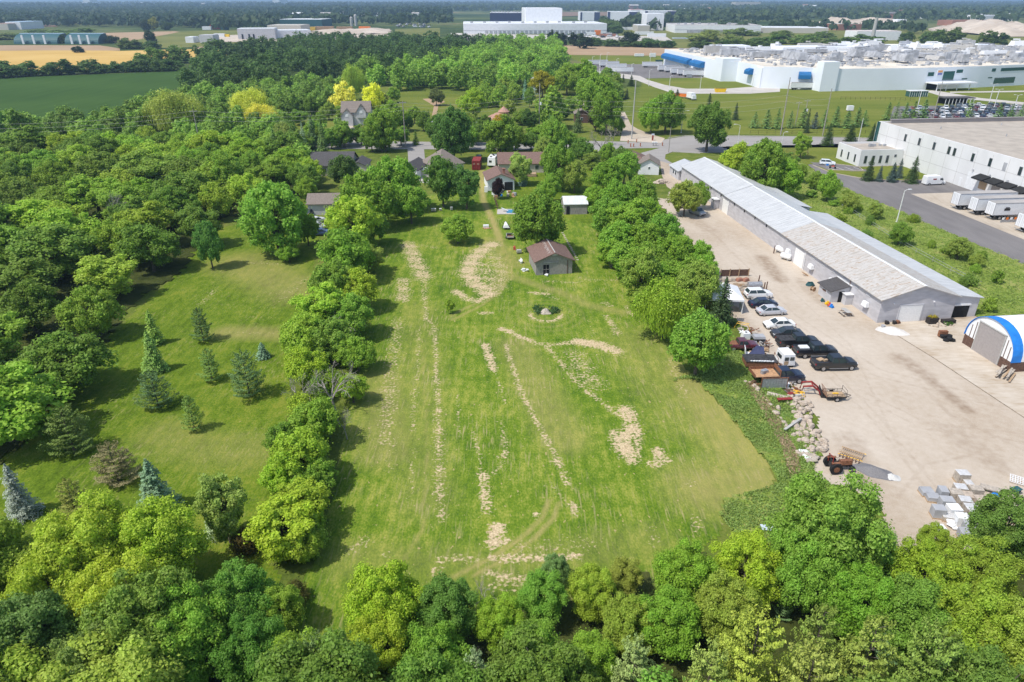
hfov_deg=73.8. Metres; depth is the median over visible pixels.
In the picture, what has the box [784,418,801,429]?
loose plank
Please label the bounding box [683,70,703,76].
semi trailer
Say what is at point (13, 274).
woodland tree
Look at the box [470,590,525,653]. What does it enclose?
broadleaf tree
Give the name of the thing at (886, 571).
broadleaf tree
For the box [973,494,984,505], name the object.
paving pallet
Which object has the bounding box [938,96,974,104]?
bike shelter
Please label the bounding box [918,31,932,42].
bush
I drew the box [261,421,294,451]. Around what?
hedgerow tree
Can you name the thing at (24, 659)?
broadleaf tree
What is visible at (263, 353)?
spruce tree
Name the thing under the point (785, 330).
sedan
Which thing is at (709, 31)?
bush
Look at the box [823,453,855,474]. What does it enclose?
tractor
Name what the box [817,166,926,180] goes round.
grass island
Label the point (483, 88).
broadleaf tree
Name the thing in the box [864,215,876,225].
shrub
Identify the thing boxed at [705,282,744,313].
canopy tent
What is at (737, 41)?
bush
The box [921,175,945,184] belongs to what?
delivery van
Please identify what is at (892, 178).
spruce tree
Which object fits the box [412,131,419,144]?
spruce tree
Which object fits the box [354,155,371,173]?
dark roof wing
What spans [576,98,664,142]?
gravel driveway
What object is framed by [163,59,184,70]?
bush
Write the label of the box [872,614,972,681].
pine tree
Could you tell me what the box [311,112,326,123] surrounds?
broadleaf tree
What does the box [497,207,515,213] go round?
swimming pool
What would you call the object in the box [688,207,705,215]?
suv
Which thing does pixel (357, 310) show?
hedgerow tree
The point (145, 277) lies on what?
woodland floor
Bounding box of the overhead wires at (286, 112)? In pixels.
[198,103,400,121]
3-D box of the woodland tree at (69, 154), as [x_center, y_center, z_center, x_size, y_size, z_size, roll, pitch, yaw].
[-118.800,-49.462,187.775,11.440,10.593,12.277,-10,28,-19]
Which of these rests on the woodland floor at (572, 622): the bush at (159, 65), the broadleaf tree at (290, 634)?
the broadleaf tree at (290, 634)
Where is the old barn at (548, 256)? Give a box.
[526,238,575,274]
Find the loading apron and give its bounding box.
[913,193,1023,238]
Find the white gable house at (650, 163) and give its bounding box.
[638,154,660,174]
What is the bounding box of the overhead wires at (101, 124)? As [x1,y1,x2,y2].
[9,111,189,131]
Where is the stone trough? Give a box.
[940,318,956,325]
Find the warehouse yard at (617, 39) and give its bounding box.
[451,33,671,40]
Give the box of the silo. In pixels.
[350,14,357,25]
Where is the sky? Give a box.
[0,0,1023,1]
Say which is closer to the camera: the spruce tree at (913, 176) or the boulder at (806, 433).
the boulder at (806, 433)
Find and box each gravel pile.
[851,463,892,480]
[888,473,900,480]
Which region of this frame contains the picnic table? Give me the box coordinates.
[838,308,853,316]
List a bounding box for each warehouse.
[0,23,16,29]
[5,21,43,29]
[83,0,97,2]
[199,34,218,42]
[237,27,277,38]
[267,24,309,29]
[272,0,286,3]
[277,29,310,37]
[279,18,331,26]
[336,27,352,28]
[463,21,606,33]
[490,11,521,20]
[522,7,561,21]
[578,11,599,20]
[607,11,637,20]
[628,9,643,11]
[632,24,649,31]
[640,10,676,22]
[641,13,663,29]
[666,22,761,32]
[761,26,828,32]
[819,17,892,23]
[844,30,901,39]
[873,117,1023,194]
[893,19,906,25]
[967,15,994,19]
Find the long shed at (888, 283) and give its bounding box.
[680,157,983,322]
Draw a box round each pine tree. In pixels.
[36,403,93,456]
[49,478,93,524]
[89,440,142,487]
[133,369,179,408]
[178,395,204,430]
[189,306,214,341]
[196,348,222,380]
[227,349,265,397]
[302,628,333,653]
[463,645,486,681]
[602,631,655,681]
[682,635,734,681]
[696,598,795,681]
[772,589,795,620]
[772,632,839,681]
[780,602,845,681]
[813,613,901,681]
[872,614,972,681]
[874,613,906,665]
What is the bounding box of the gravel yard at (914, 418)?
[658,191,1023,553]
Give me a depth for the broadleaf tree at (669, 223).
129.47 m
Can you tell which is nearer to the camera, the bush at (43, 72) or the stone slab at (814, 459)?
the stone slab at (814, 459)
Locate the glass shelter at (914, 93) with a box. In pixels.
[905,90,928,96]
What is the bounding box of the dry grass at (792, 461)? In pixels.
[747,381,800,476]
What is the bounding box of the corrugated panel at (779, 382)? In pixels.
[760,377,788,387]
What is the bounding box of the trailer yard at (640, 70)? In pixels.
[594,64,703,77]
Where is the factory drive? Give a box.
[599,71,779,93]
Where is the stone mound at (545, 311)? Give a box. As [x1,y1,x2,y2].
[540,308,550,314]
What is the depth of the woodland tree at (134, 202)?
142.02 m
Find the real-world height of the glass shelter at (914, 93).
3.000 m
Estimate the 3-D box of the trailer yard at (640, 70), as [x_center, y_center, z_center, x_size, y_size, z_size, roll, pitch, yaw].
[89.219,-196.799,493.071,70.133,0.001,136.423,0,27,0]
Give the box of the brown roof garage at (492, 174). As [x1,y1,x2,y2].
[482,165,515,190]
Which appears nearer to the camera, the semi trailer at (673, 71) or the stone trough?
the stone trough
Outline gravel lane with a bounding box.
[660,161,680,189]
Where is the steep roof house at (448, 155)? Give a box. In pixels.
[423,149,464,167]
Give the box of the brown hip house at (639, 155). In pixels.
[632,150,644,159]
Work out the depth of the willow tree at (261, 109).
252.16 m
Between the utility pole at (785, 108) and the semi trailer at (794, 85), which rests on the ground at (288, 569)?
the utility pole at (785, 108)
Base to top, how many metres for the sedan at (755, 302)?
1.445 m
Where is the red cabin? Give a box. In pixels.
[573,108,587,122]
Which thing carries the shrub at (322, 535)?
on the meadow
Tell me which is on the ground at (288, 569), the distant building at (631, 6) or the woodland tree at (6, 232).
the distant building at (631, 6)
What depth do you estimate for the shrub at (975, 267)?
124.70 m
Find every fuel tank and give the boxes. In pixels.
[775,245,782,252]
[780,252,791,260]
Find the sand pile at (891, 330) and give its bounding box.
[875,326,909,335]
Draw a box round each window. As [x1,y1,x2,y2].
[987,158,992,166]
[1002,162,1007,170]
[1017,166,1023,175]
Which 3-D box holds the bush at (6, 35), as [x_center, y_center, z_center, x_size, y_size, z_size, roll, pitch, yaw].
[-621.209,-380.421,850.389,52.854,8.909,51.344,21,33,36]
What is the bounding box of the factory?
[661,38,1023,90]
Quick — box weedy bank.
[673,349,827,543]
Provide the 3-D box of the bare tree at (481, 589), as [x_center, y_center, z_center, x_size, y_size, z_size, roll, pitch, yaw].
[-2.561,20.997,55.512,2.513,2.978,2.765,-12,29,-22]
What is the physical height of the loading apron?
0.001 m
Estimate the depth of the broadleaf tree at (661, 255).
116.08 m
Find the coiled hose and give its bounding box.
[806,282,814,285]
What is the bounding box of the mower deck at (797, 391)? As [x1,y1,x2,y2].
[793,389,804,396]
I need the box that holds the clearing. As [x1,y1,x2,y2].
[400,92,461,119]
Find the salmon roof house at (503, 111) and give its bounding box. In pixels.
[488,106,511,121]
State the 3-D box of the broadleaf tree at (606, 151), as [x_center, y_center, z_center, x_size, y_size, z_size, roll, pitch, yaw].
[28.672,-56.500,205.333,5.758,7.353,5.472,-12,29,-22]
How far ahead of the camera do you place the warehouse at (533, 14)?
1065.50 m
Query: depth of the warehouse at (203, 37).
779.27 m
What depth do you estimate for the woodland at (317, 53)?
483.36 m
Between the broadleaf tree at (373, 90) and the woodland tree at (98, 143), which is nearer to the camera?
the woodland tree at (98, 143)
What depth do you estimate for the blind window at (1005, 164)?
168.58 m
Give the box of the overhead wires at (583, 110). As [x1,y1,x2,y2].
[544,95,631,115]
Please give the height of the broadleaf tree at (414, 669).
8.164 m
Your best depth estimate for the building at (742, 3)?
3605.44 m
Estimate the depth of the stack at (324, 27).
1102.86 m
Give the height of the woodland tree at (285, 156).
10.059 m
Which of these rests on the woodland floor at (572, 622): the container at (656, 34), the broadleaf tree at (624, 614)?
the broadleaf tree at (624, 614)
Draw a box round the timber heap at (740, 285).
[733,283,744,286]
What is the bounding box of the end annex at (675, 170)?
[669,159,690,179]
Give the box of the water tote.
[740,331,750,339]
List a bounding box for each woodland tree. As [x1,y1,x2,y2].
[0,125,49,150]
[0,139,39,155]
[0,146,21,165]
[0,160,31,181]
[0,169,36,191]
[0,179,43,205]
[0,197,71,229]
[0,201,10,224]
[0,223,25,250]
[0,247,11,268]
[0,257,62,297]
[0,276,60,334]
[0,310,28,361]
[0,347,9,365]
[0,358,76,445]
[2,222,99,279]
[9,327,121,394]
[16,148,65,173]
[22,130,60,153]
[22,183,80,216]
[24,207,102,257]
[28,159,78,187]
[32,156,64,178]
[38,199,88,221]
[44,131,68,153]
[51,135,86,153]
[52,282,126,336]
[55,142,96,177]
[56,170,88,196]
[58,173,122,217]
[61,129,83,139]
[71,254,138,296]
[72,150,121,177]
[79,127,111,138]
[83,133,120,154]
[89,129,127,146]
[89,218,132,260]
[95,184,150,217]
[96,167,142,187]
[102,128,120,135]
[104,196,144,221]
[109,143,137,158]
[111,222,185,270]
[112,148,176,183]
[112,199,174,231]
[119,133,156,148]
[122,176,158,199]
[127,140,179,161]
[128,132,155,142]
[135,125,156,136]
[144,183,200,227]
[149,170,219,203]
[150,130,172,144]
[162,153,206,179]
[167,132,186,141]
[167,137,191,150]
[174,204,223,237]
[175,145,200,160]
[183,129,226,144]
[184,129,228,149]
[184,160,238,188]
[194,142,222,152]
[194,150,212,161]
[196,180,234,219]
[217,130,250,145]
[221,135,271,162]
[225,151,243,174]
[226,171,262,201]
[239,148,265,172]
[242,156,292,185]
[260,131,281,157]
[261,146,310,181]
[263,130,311,154]
[284,161,320,192]
[296,156,326,183]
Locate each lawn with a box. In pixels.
[0,224,320,610]
[294,122,341,130]
[492,164,616,236]
[568,55,1023,134]
[726,144,854,165]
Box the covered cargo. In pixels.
[752,334,765,341]
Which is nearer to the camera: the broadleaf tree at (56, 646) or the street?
the broadleaf tree at (56, 646)
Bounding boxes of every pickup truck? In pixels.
[775,332,819,347]
[792,341,838,358]
[809,353,857,371]
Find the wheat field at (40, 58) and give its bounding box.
[0,49,218,70]
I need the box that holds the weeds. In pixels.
[776,162,1023,315]
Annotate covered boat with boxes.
[502,221,509,228]
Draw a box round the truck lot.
[809,164,1023,263]
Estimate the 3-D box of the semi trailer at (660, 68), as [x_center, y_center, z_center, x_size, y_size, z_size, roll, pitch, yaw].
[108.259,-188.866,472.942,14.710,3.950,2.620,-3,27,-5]
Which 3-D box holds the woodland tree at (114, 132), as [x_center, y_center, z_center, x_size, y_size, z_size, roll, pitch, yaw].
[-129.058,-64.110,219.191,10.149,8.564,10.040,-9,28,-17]
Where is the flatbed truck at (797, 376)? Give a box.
[748,363,805,383]
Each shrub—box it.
[226,526,257,557]
[286,391,315,418]
[286,578,310,604]
[288,518,331,563]
[290,471,320,489]
[306,376,330,397]
[309,507,327,540]
[318,416,335,440]
[318,434,328,459]
[320,368,343,394]
[365,236,378,248]
[805,189,817,197]
[828,199,840,205]
[834,213,848,221]
[842,206,853,213]
[856,204,863,210]
[861,229,872,236]
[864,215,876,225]
[906,213,922,222]
[927,240,936,247]
[938,243,959,254]
[958,273,979,286]
[958,276,968,287]
[969,263,982,273]
[977,251,988,258]
[979,296,997,311]
[991,269,1005,283]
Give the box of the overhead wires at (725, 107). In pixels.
[635,95,784,113]
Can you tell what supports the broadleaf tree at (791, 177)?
on the weedy strip
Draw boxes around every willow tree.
[135,88,211,131]
[227,87,273,118]
[244,102,278,124]
[339,63,365,95]
[626,270,700,339]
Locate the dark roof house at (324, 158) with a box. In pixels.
[310,151,358,175]
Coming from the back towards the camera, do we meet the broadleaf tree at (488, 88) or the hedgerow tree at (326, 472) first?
the broadleaf tree at (488, 88)
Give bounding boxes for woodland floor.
[0,153,314,463]
[204,548,1023,681]
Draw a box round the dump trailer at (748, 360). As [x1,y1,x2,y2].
[742,352,782,366]
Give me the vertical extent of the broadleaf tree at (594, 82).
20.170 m
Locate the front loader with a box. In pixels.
[799,381,825,397]
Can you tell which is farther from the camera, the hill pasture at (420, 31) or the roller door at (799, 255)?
the hill pasture at (420, 31)
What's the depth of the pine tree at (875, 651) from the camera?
50.64 m
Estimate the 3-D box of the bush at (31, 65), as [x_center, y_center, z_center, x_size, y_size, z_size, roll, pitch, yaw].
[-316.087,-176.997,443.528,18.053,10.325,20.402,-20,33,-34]
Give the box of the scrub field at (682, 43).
[618,30,1023,47]
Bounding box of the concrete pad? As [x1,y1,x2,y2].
[876,318,1023,416]
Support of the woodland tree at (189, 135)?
on the woodland floor at (145, 277)
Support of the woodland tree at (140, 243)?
on the woodland floor at (145, 277)
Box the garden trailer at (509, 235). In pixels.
[505,233,514,237]
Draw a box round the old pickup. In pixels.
[728,337,759,351]
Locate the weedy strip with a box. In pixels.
[766,162,1023,316]
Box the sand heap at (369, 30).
[311,28,390,34]
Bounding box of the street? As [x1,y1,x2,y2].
[316,136,870,165]
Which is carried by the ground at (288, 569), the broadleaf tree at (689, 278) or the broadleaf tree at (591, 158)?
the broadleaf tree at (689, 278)
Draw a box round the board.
[760,524,776,529]
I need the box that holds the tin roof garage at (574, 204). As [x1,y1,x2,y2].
[561,196,587,214]
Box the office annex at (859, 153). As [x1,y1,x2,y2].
[836,141,903,165]
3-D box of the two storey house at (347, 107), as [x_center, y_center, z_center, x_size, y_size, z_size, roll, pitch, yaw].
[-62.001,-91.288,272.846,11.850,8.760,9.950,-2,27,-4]
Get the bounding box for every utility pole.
[399,101,405,147]
[539,83,541,124]
[631,81,635,138]
[780,77,790,134]
[822,89,831,135]
[933,82,942,117]
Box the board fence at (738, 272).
[720,268,749,276]
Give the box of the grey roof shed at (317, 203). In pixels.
[305,193,339,214]
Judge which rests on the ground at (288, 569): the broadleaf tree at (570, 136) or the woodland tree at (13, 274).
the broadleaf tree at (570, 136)
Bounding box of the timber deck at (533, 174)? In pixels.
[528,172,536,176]
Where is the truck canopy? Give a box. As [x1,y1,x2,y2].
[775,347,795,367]
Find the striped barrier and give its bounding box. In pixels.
[1000,217,1016,222]
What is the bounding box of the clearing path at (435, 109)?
[424,98,444,117]
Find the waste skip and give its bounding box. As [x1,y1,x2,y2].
[714,88,726,91]
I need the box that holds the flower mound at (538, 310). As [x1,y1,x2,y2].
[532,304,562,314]
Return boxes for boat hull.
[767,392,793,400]
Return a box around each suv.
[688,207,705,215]
[743,287,772,299]
[819,159,835,164]
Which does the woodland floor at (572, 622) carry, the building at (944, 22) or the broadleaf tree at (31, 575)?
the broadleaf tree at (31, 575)
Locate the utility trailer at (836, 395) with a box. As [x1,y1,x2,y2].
[822,384,850,401]
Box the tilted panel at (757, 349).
[744,345,764,353]
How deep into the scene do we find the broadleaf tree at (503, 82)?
345.90 m
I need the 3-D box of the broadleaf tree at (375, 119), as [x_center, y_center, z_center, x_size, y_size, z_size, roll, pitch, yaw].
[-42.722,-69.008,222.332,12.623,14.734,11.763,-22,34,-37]
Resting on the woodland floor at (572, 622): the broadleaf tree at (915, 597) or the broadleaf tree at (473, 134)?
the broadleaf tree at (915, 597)
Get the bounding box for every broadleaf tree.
[0,516,34,616]
[0,539,99,615]
[0,586,79,681]
[0,636,53,681]
[17,621,189,681]
[28,488,140,591]
[38,617,120,681]
[40,105,83,135]
[56,34,64,43]
[58,546,166,633]
[70,46,84,51]
[71,557,214,656]
[105,35,120,42]
[105,492,214,586]
[130,579,232,674]
[138,19,151,30]
[138,637,212,681]
[143,29,156,40]
[148,16,158,29]
[160,21,173,29]
[191,218,225,268]
[192,469,250,543]
[199,557,278,633]
[200,147,242,193]
[206,609,287,681]
[232,178,309,253]
[245,626,392,681]
[256,581,306,632]
[257,625,321,675]
[266,120,279,130]
[273,121,291,133]
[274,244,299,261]
[281,119,297,128]
[289,109,308,124]
[292,129,307,140]
[294,175,317,198]
[294,213,319,245]
[301,131,317,147]
[303,94,316,115]
[303,121,316,133]
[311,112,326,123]
[312,126,323,144]
[318,102,335,117]
[322,127,340,148]
[327,153,359,182]
[328,78,358,107]
[334,121,350,147]
[335,105,341,117]
[341,556,424,638]
[344,607,412,681]
[351,124,363,144]
[357,128,379,151]
[361,81,386,109]
[362,107,397,151]
[377,92,390,104]
[378,129,393,151]
[379,98,408,127]
[383,646,486,681]
[386,87,400,99]
[393,125,409,145]
[396,617,474,679]
[401,113,413,129]
[407,106,420,123]
[413,570,478,642]
[416,109,430,130]
[422,152,456,207]
[423,115,436,137]
[427,88,444,105]
[430,103,472,155]
[430,133,438,150]
[438,212,474,242]
[444,298,455,312]
[451,163,480,208]
[456,87,487,116]
[464,114,475,125]
[465,111,476,120]
[468,126,478,147]
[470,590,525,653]
[471,122,481,144]
[476,113,491,128]
[478,86,489,99]
[479,113,520,152]
[479,616,603,681]
[484,82,492,101]
[487,86,508,106]
[491,83,505,93]
[492,114,502,120]
[492,178,504,195]
[492,616,564,676]
[494,81,507,92]
[496,78,508,88]
[499,99,516,114]
[501,75,515,82]
[506,86,518,104]
[508,82,522,97]
[508,151,531,182]
[510,185,568,244]
[512,109,524,124]
[513,125,527,151]
[516,79,523,87]
[516,566,568,623]
[521,108,539,127]
[521,131,540,149]
[524,87,535,107]
[525,124,540,134]
[528,69,555,97]
[533,85,568,123]
[533,136,549,151]
[536,173,561,197]
[538,114,568,145]
[540,138,574,185]
[541,552,570,582]
[554,62,579,94]
[557,107,570,117]
[559,33,568,44]
[560,159,587,192]
[562,96,576,112]
[566,130,577,147]
[566,560,617,623]
[567,32,579,45]
[568,136,594,160]
[570,57,598,85]
[571,626,618,681]
[572,70,615,112]
[574,33,594,48]
[583,149,600,169]
[583,184,604,206]
[587,86,623,134]
[587,106,602,131]
[587,157,624,189]
[588,195,623,232]
[594,218,634,252]
[596,239,621,267]
[598,142,614,161]
[598,589,662,655]
[599,67,614,75]
[599,177,636,213]
[606,197,651,226]
[606,241,639,277]
[608,71,622,82]
[608,554,643,596]
[610,81,624,96]
[611,74,622,86]
[612,145,632,159]
[613,118,625,132]
[613,150,640,184]
[617,247,663,305]
[618,31,640,42]
[620,217,663,247]
[624,173,659,204]
[628,239,670,262]
[631,657,725,681]
[636,580,706,662]
[638,98,666,133]
[640,195,669,226]
[648,212,684,238]
[650,537,719,601]
[652,90,686,133]
[653,261,676,288]
[656,231,696,261]
[661,255,696,277]
[665,178,702,215]
[667,305,733,375]
[675,257,723,308]
[685,101,733,151]
[688,239,714,261]
[693,567,765,655]
[694,181,711,205]
[696,253,719,279]
[707,525,784,607]
[718,140,751,171]
[738,135,789,187]
[759,467,897,578]
[767,524,854,615]
[775,157,804,193]
[786,152,800,162]
[787,157,797,164]
[792,132,812,157]
[797,164,808,178]
[805,171,823,187]
[816,169,843,200]
[821,559,900,647]
[828,667,919,681]
[839,191,861,209]
[860,526,900,581]
[862,571,956,661]
[867,201,883,216]
[884,533,974,617]
[888,221,916,244]
[911,635,1023,681]
[914,520,952,552]
[920,572,1023,662]
[940,531,1023,605]
[943,237,974,259]
[963,486,1023,562]
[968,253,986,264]
[976,591,1023,681]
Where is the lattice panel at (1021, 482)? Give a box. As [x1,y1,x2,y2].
[1010,474,1023,484]
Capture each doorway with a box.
[543,265,548,274]
[837,291,844,301]
[926,83,936,88]
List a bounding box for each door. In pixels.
[504,182,512,189]
[566,207,569,214]
[722,199,728,213]
[793,248,804,268]
[896,304,923,321]
[964,171,976,190]
[971,320,1007,364]
[978,181,986,189]
[991,185,999,189]
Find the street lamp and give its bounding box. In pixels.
[896,189,911,221]
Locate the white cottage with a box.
[408,157,425,176]
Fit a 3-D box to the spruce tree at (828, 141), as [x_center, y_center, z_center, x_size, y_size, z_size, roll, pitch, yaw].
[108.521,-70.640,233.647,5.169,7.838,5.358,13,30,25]
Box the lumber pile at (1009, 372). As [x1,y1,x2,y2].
[995,365,1015,381]
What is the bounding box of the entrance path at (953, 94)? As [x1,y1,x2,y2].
[929,90,1023,104]
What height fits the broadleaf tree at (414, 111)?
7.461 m
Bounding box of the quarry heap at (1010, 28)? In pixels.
[931,19,1023,36]
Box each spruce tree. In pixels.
[0,463,45,524]
[136,458,184,510]
[140,330,170,378]
[144,310,164,345]
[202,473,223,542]
[255,342,270,360]
[269,126,275,151]
[300,121,306,143]
[307,113,318,150]
[316,120,329,151]
[374,109,393,150]
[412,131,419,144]
[517,165,527,186]
[521,81,526,99]
[571,108,582,132]
[628,75,634,85]
[707,93,712,105]
[709,276,737,328]
[731,102,738,120]
[749,112,758,128]
[759,110,771,128]
[772,109,782,128]
[785,111,795,128]
[794,108,809,128]
[802,108,810,132]
[810,112,820,128]
[818,110,828,127]
[819,123,833,145]
[829,106,840,127]
[841,110,852,128]
[842,124,857,141]
[849,107,861,127]
[859,156,875,181]
[861,110,869,126]
[866,123,875,141]
[875,166,882,181]
[881,102,892,119]
[885,162,897,182]
[890,102,900,118]
[895,159,903,178]
[900,102,909,118]
[901,156,919,184]
[909,101,918,118]
[916,99,928,117]
[964,99,975,117]
[992,104,1003,116]
[1007,103,1015,116]
[1015,104,1023,116]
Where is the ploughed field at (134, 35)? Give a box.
[106,31,177,40]
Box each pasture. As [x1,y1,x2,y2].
[127,30,237,47]
[395,28,439,36]
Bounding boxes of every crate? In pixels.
[483,224,490,228]
[925,314,938,323]
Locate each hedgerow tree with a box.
[238,491,322,565]
[257,461,292,494]
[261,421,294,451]
[264,425,330,477]
[269,476,332,521]
[277,310,327,353]
[279,530,325,563]
[283,345,329,386]
[287,279,347,318]
[287,395,340,435]
[300,456,338,487]
[304,257,354,295]
[308,317,355,362]
[314,225,377,270]
[322,193,384,240]
[323,290,375,335]
[332,167,400,217]
[332,335,378,371]
[333,372,369,402]
[336,265,380,304]
[361,212,389,238]
[367,154,423,206]
[367,243,384,272]
[389,184,431,223]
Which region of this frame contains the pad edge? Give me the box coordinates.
[898,336,1023,417]
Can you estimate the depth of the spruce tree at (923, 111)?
286.96 m
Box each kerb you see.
[669,135,860,137]
[836,173,921,180]
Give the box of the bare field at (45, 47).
[0,45,119,50]
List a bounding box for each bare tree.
[106,195,123,206]
[280,373,319,397]
[307,359,358,410]
[333,409,352,438]
[472,576,496,606]
[588,131,610,147]
[606,124,617,142]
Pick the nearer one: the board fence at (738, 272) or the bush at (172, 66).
the board fence at (738, 272)
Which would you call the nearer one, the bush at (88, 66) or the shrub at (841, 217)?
the shrub at (841, 217)
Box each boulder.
[801,437,809,443]
[803,430,809,436]
[804,406,811,411]
[819,446,826,452]
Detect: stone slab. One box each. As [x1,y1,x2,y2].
[805,457,817,461]
[808,453,819,458]
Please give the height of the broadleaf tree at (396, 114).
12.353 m
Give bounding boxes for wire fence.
[750,130,873,133]
[834,197,980,284]
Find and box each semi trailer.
[588,60,607,64]
[599,61,618,66]
[607,63,626,68]
[611,67,632,71]
[642,62,662,67]
[657,65,678,71]
[664,66,686,71]
[670,68,692,74]
[674,92,686,96]
[677,69,699,75]
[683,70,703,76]
[789,82,812,89]
[950,190,1018,209]
[967,195,1023,214]
[984,199,1023,219]
[1014,212,1023,230]
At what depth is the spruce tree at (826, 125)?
264.65 m
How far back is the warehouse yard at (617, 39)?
888.32 m
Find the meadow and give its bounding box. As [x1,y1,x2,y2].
[291,166,774,638]
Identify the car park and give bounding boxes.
[811,162,859,169]
[891,104,1023,118]
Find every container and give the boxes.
[202,26,211,29]
[472,157,481,169]
[635,32,653,34]
[647,33,665,36]
[846,105,853,110]
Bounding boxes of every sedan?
[309,227,327,234]
[314,216,324,221]
[747,297,778,307]
[755,304,786,315]
[763,317,795,329]
[770,325,802,336]
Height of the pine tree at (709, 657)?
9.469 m
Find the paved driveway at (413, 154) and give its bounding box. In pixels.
[408,149,424,161]
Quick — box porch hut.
[817,276,853,304]
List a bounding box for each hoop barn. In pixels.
[14,33,66,43]
[65,33,110,43]
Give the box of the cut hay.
[352,235,706,578]
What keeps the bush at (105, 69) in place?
on the ground at (288, 569)
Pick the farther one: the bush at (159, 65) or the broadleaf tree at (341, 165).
the bush at (159, 65)
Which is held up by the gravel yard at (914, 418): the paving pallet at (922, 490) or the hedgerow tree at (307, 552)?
the paving pallet at (922, 490)
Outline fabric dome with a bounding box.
[962,315,1023,371]
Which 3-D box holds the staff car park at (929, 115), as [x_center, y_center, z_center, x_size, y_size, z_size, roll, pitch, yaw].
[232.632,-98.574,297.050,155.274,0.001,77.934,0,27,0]
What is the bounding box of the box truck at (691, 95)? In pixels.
[686,92,695,99]
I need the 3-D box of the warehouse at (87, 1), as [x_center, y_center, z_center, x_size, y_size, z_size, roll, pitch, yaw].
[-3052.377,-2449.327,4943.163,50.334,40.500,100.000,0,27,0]
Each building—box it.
[185,36,199,42]
[628,4,638,8]
[731,2,760,4]
[826,23,861,29]
[937,20,982,25]
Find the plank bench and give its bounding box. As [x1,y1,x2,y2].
[777,397,792,401]
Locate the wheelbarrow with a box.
[1007,486,1022,491]
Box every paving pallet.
[917,486,934,496]
[925,492,938,502]
[928,504,947,519]
[935,485,949,495]
[936,495,955,505]
[941,512,953,521]
[945,503,963,513]
[948,487,963,500]
[952,469,971,482]
[952,483,968,490]
[953,512,968,526]
[955,526,971,537]
[956,495,973,507]
[961,520,975,527]
[962,479,974,486]
[962,490,974,499]
[962,502,976,513]
[968,484,984,494]
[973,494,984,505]
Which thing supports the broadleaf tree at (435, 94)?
on the clearing
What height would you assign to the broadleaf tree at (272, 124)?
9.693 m
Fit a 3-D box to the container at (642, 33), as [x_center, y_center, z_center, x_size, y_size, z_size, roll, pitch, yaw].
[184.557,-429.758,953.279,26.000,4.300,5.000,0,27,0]
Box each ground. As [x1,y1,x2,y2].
[0,1,1023,632]
[219,31,389,41]
[928,25,975,33]
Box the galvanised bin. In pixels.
[747,281,762,287]
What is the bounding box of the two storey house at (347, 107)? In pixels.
[340,101,372,125]
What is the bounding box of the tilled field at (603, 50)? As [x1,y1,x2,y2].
[563,45,688,55]
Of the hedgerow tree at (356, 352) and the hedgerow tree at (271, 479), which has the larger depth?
the hedgerow tree at (356, 352)
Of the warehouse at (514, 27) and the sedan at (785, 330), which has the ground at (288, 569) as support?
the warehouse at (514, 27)
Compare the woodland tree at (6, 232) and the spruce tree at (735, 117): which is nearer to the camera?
the woodland tree at (6, 232)
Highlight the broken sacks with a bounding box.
[946,518,957,529]
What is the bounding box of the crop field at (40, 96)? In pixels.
[0,71,187,129]
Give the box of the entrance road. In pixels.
[950,91,1023,92]
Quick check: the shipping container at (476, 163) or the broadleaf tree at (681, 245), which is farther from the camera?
the shipping container at (476, 163)
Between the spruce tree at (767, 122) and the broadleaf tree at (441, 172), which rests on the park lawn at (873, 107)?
the spruce tree at (767, 122)
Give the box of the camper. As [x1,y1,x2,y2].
[487,154,496,165]
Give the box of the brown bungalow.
[496,152,543,172]
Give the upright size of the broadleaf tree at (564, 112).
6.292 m
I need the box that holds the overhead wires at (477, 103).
[406,95,534,111]
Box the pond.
[672,37,689,38]
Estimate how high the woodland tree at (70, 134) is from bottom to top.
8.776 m
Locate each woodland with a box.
[0,1,452,26]
[0,108,312,155]
[90,70,353,146]
[174,30,500,90]
[187,11,927,31]
[352,31,573,90]
[449,2,1023,22]
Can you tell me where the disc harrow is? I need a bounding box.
[838,446,865,462]
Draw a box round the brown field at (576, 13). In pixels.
[562,12,606,15]
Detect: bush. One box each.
[0,32,15,38]
[0,60,18,77]
[3,64,30,76]
[9,28,62,38]
[13,60,42,75]
[38,65,60,74]
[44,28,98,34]
[44,59,73,74]
[65,63,81,74]
[72,59,105,72]
[97,63,114,72]
[108,61,125,72]
[116,37,139,48]
[119,60,141,71]
[126,58,153,71]
[130,40,145,48]
[132,52,149,62]
[139,40,161,48]
[141,46,165,61]
[147,59,170,70]
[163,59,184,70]
[164,44,190,61]
[201,38,224,46]
[587,36,603,45]
[600,18,620,31]
[602,39,619,46]
[607,24,623,33]
[619,41,630,46]
[631,41,641,46]
[637,37,661,47]
[658,40,677,47]
[685,32,708,40]
[687,40,703,47]
[697,32,724,41]
[701,29,720,33]
[701,40,712,47]
[714,39,731,44]
[719,28,746,35]
[723,34,744,40]
[727,38,747,44]
[745,30,760,35]
[746,37,769,46]
[762,34,794,42]
[767,30,794,36]
[784,34,822,43]
[810,30,836,37]
[820,36,847,43]
[838,36,864,42]
[851,34,887,42]
[897,31,916,41]
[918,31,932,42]
[922,28,948,43]
[941,27,967,43]
[974,29,1002,43]
[996,32,1014,44]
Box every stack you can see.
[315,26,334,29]
[871,18,877,36]
[937,330,955,341]
[981,483,1001,492]
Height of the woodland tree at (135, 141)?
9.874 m

